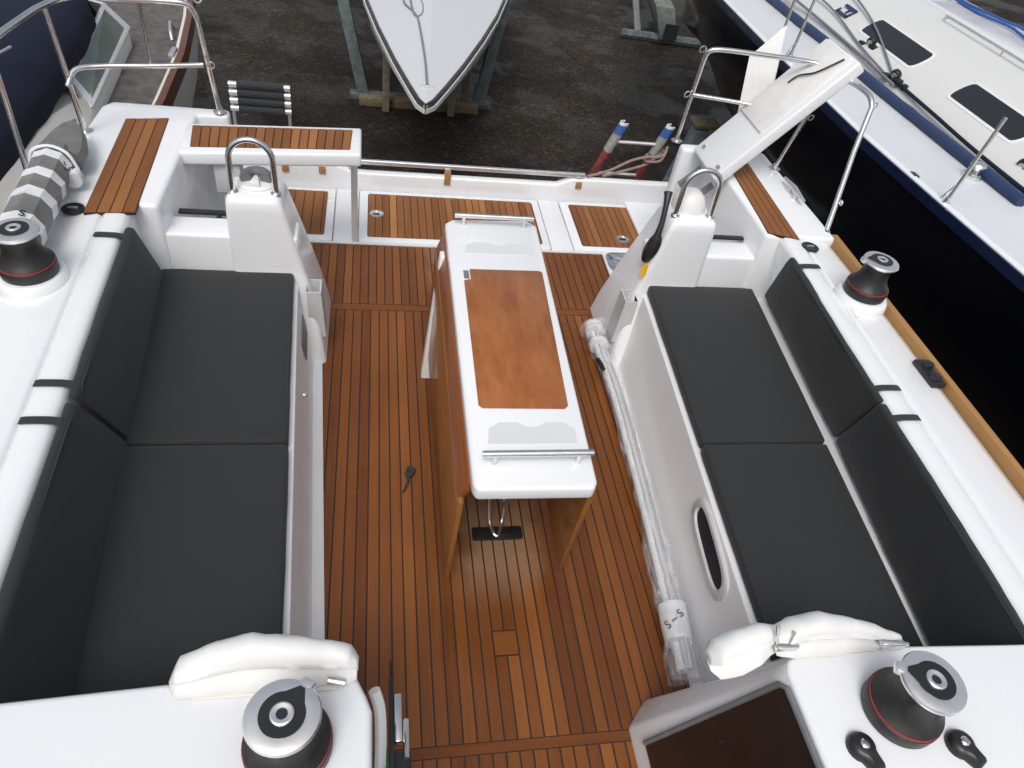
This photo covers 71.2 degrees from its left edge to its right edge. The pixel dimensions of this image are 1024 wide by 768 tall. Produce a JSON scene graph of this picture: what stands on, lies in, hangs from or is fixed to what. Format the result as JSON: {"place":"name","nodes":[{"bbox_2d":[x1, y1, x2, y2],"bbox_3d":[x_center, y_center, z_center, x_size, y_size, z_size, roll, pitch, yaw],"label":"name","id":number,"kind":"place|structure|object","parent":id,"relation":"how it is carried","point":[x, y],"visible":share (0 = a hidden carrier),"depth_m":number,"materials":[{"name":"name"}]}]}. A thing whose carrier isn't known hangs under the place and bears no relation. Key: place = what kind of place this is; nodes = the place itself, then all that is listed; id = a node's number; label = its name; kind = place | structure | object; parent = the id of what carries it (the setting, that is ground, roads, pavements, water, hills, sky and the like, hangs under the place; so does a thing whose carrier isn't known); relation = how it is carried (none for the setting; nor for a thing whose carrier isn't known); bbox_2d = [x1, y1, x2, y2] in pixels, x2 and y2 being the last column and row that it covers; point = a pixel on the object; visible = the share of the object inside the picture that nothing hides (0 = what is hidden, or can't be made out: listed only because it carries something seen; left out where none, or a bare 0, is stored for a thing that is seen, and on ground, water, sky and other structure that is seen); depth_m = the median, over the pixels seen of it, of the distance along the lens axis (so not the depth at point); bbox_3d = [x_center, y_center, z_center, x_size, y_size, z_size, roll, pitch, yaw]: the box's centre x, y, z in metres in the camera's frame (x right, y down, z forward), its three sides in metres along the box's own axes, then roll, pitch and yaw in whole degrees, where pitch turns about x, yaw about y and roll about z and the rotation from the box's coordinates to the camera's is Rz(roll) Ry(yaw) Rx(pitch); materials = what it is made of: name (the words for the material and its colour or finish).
{"place":"outdoors","nodes":[
{"label":"outdoors","id":0,"kind":"place"},
{"bbox_2d":[192,0,1023,180],"bbox_3d":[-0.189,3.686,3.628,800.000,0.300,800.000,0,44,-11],"label":"ground","id":1,"kind":"structure","parent":0,"point":[573,84],"depth_m":12.70,"materials":[{"name":"grey asphalt"}]},
{"bbox_2d":[0,0,197,215],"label":"classic motor sailer","id":2,"kind":"object","parent":1,"relation":"on","point":[87,32],"visible":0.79,"depth_m":5.38,"materials":[{"name":"white wood"}]},
{"bbox_2d":[337,0,511,116],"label":"boat cradle","id":3,"kind":"object","parent":1,"relation":"on","point":[385,99],"visible":0.77,"depth_m":11.53,"materials":[{"name":"grey metal"}]},
{"bbox_2d":[363,0,507,113],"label":"white bow boat","id":4,"kind":"object","parent":3,"relation":"on","point":[457,35],"visible":0.99,"depth_m":8.86,"materials":[{"name":"plastic"}]},
{"bbox_2d":[403,0,427,84],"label":"bow line","id":5,"kind":"object","parent":4,"relation":"on","point":[420,30],"visible":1,"depth_m":8.80,"materials":[{"name":"grey fabric"}]},
{"bbox_2d":[0,0,1023,767],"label":"sailing yacht","id":6,"kind":"object","parent":1,"relation":"on","point":[482,590],"visible":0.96,"depth_m":2.95,"materials":[{"name":"white plastic"}]},
{"bbox_2d":[0,120,88,252],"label":"grey foam roll","id":7,"kind":"object","parent":6,"relation":"on","point":[51,173],"visible":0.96,"depth_m":2.94,"materials":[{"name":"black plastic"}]},
{"bbox_2d":[0,402,127,702],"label":"back cushion","id":8,"kind":"object","parent":6,"relation":"on","point":[48,588],"visible":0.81,"depth_m":2.04,"materials":[{"name":"black fabric"}]},
{"bbox_2d":[33,227,161,439],"bbox_3d":[-1.576,-0.237,2.829,0.195,0.392,1.179,-2,45,-13],"label":"back cushion","id":9,"kind":"object","parent":6,"relation":"on","point":[103,384],"visible":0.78,"depth_m":2.69,"materials":[{"name":"black fabric"}]},
{"bbox_2d":[73,445,288,694],"bbox_3d":[-1.012,0.683,2.243,0.575,0.067,1.302,-2,45,-14],"label":"seat cushion","id":10,"kind":"object","parent":6,"relation":"on","point":[194,555],"visible":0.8,"depth_m":2.31,"materials":[{"name":"black fabric"}]},
{"bbox_2d":[126,269,293,446],"bbox_3d":[-1.257,-0.147,3.061,0.666,0.066,1.098,0,44,-11],"label":"seat cushion","id":11,"kind":"object","parent":6,"relation":"on","point":[216,368],"visible":0.94,"depth_m":2.96,"materials":[{"name":"black fabric"}]},
{"bbox_2d":[168,633,358,700],"bbox_3d":[-0.583,0.648,1.684,0.432,0.104,0.132,0,44,-11],"label":"folded vinyl cover","id":12,"kind":"object","parent":6,"relation":"on","point":[250,664],"visible":0.98,"depth_m":1.66,"materials":[{"name":"plastic"}]},
{"bbox_2d":[402,466,414,492],"bbox_3d":[-0.480,0.430,3.235,0.046,0.028,0.144,18,44,8],"label":"rope scrap","id":13,"kind":"object","parent":6,"relation":"on","point":[411,473],"visible":1,"depth_m":3.25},
{"bbox_2d":[587,146,668,177],"bbox_3d":[0.858,-1.611,5.205,0.625,0.219,0.149,-16,50,-26],"label":"lashing rope","id":14,"kind":"object","parent":6,"relation":"attached to","point":[663,152],"visible":0.95,"depth_m":5.23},
{"bbox_2d":[584,318,699,680],"bbox_3d":[0.571,0.388,3.371,0.159,0.190,2.038,1,44,-10],"label":"wrapped pole bundle","id":15,"kind":"object","parent":6,"relation":"on","point":[675,626],"visible":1,"depth_m":3.13,"materials":[{"name":"white plastic"}]},
{"bbox_2d":[647,286,824,447],"bbox_3d":[1.062,-0.124,3.495,0.674,0.066,1.120,0,44,-11],"label":"seat cushion","id":16,"kind":"object","parent":6,"relation":"on","point":[736,381],"visible":0.94,"depth_m":3.39,"materials":[{"name":"black fabric"}]},
{"bbox_2d":[705,612,908,679],"bbox_3d":[0.815,0.692,1.960,0.568,0.152,0.121,-1,45,-13],"label":"folded vinyl cover","id":17,"kind":"object","parent":6,"relation":"on","point":[741,649],"visible":1,"depth_m":1.93,"materials":[{"name":"white plastic"}]},
{"bbox_2d":[701,444,922,660],"bbox_3d":[1.129,0.706,2.643,0.583,0.066,1.276,3,44,-8],"label":"seat cushion","id":18,"kind":"object","parent":6,"relation":"on","point":[800,539],"visible":0.57,"depth_m":2.72,"materials":[{"name":"black fabric"}]},
{"bbox_2d":[765,257,901,437],"bbox_3d":[1.450,-0.210,3.400,0.134,0.390,1.188,3,44,-9],"label":"back cushion","id":19,"kind":"object","parent":6,"relation":"on","point":[844,390],"visible":1,"depth_m":3.28,"materials":[{"name":"black fabric"}]},
{"bbox_2d":[836,404,1023,645],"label":"back cushion","id":20,"kind":"object","parent":6,"relation":"on","point":[954,591],"visible":0.86,"depth_m":2.56,"materials":[{"name":"black fabric"}]},
{"bbox_2d":[588,120,674,179],"bbox_3d":[0.380,-1.016,6.273,1.285,2.973,0.319,29,46,18],"label":"boarding ladder","id":21,"kind":"object","parent":1,"relation":"on","point":[614,140],"visible":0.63,"depth_m":5.23,"materials":[{"name":"multicoloured metal"}]},
{"bbox_2d":[619,0,700,47],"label":"steel trestle","id":22,"kind":"object","parent":1,"relation":"on","point":[664,19],"visible":0.98,"depth_m":15.62,"materials":[{"name":"grey metal"}]},
{"bbox_2d":[662,116,720,181],"bbox_3d":[2.482,-2.577,9.559,2.600,1.250,1.900,0,44,-11],"label":"yacht stand","id":23,"kind":"object","parent":1,"relation":"on","point":[700,127],"visible":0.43,"depth_m":9.66,"materials":[{"name":"grey metal"}]},
{"bbox_2d":[681,0,1023,468],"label":"navy hull yacht","id":24,"kind":"object","parent":1,"relation":"on","point":[932,197],"visible":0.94,"depth_m":5.71,"materials":[{"name":"paint"}]},
{"bbox_2d":[955,0,1023,38],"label":"halyard coil","id":25,"kind":"object","parent":24,"relation":"on","point":[998,19],"visible":1,"depth_m":6.96,"materials":[{"name":"blue fabric"}]}
]}

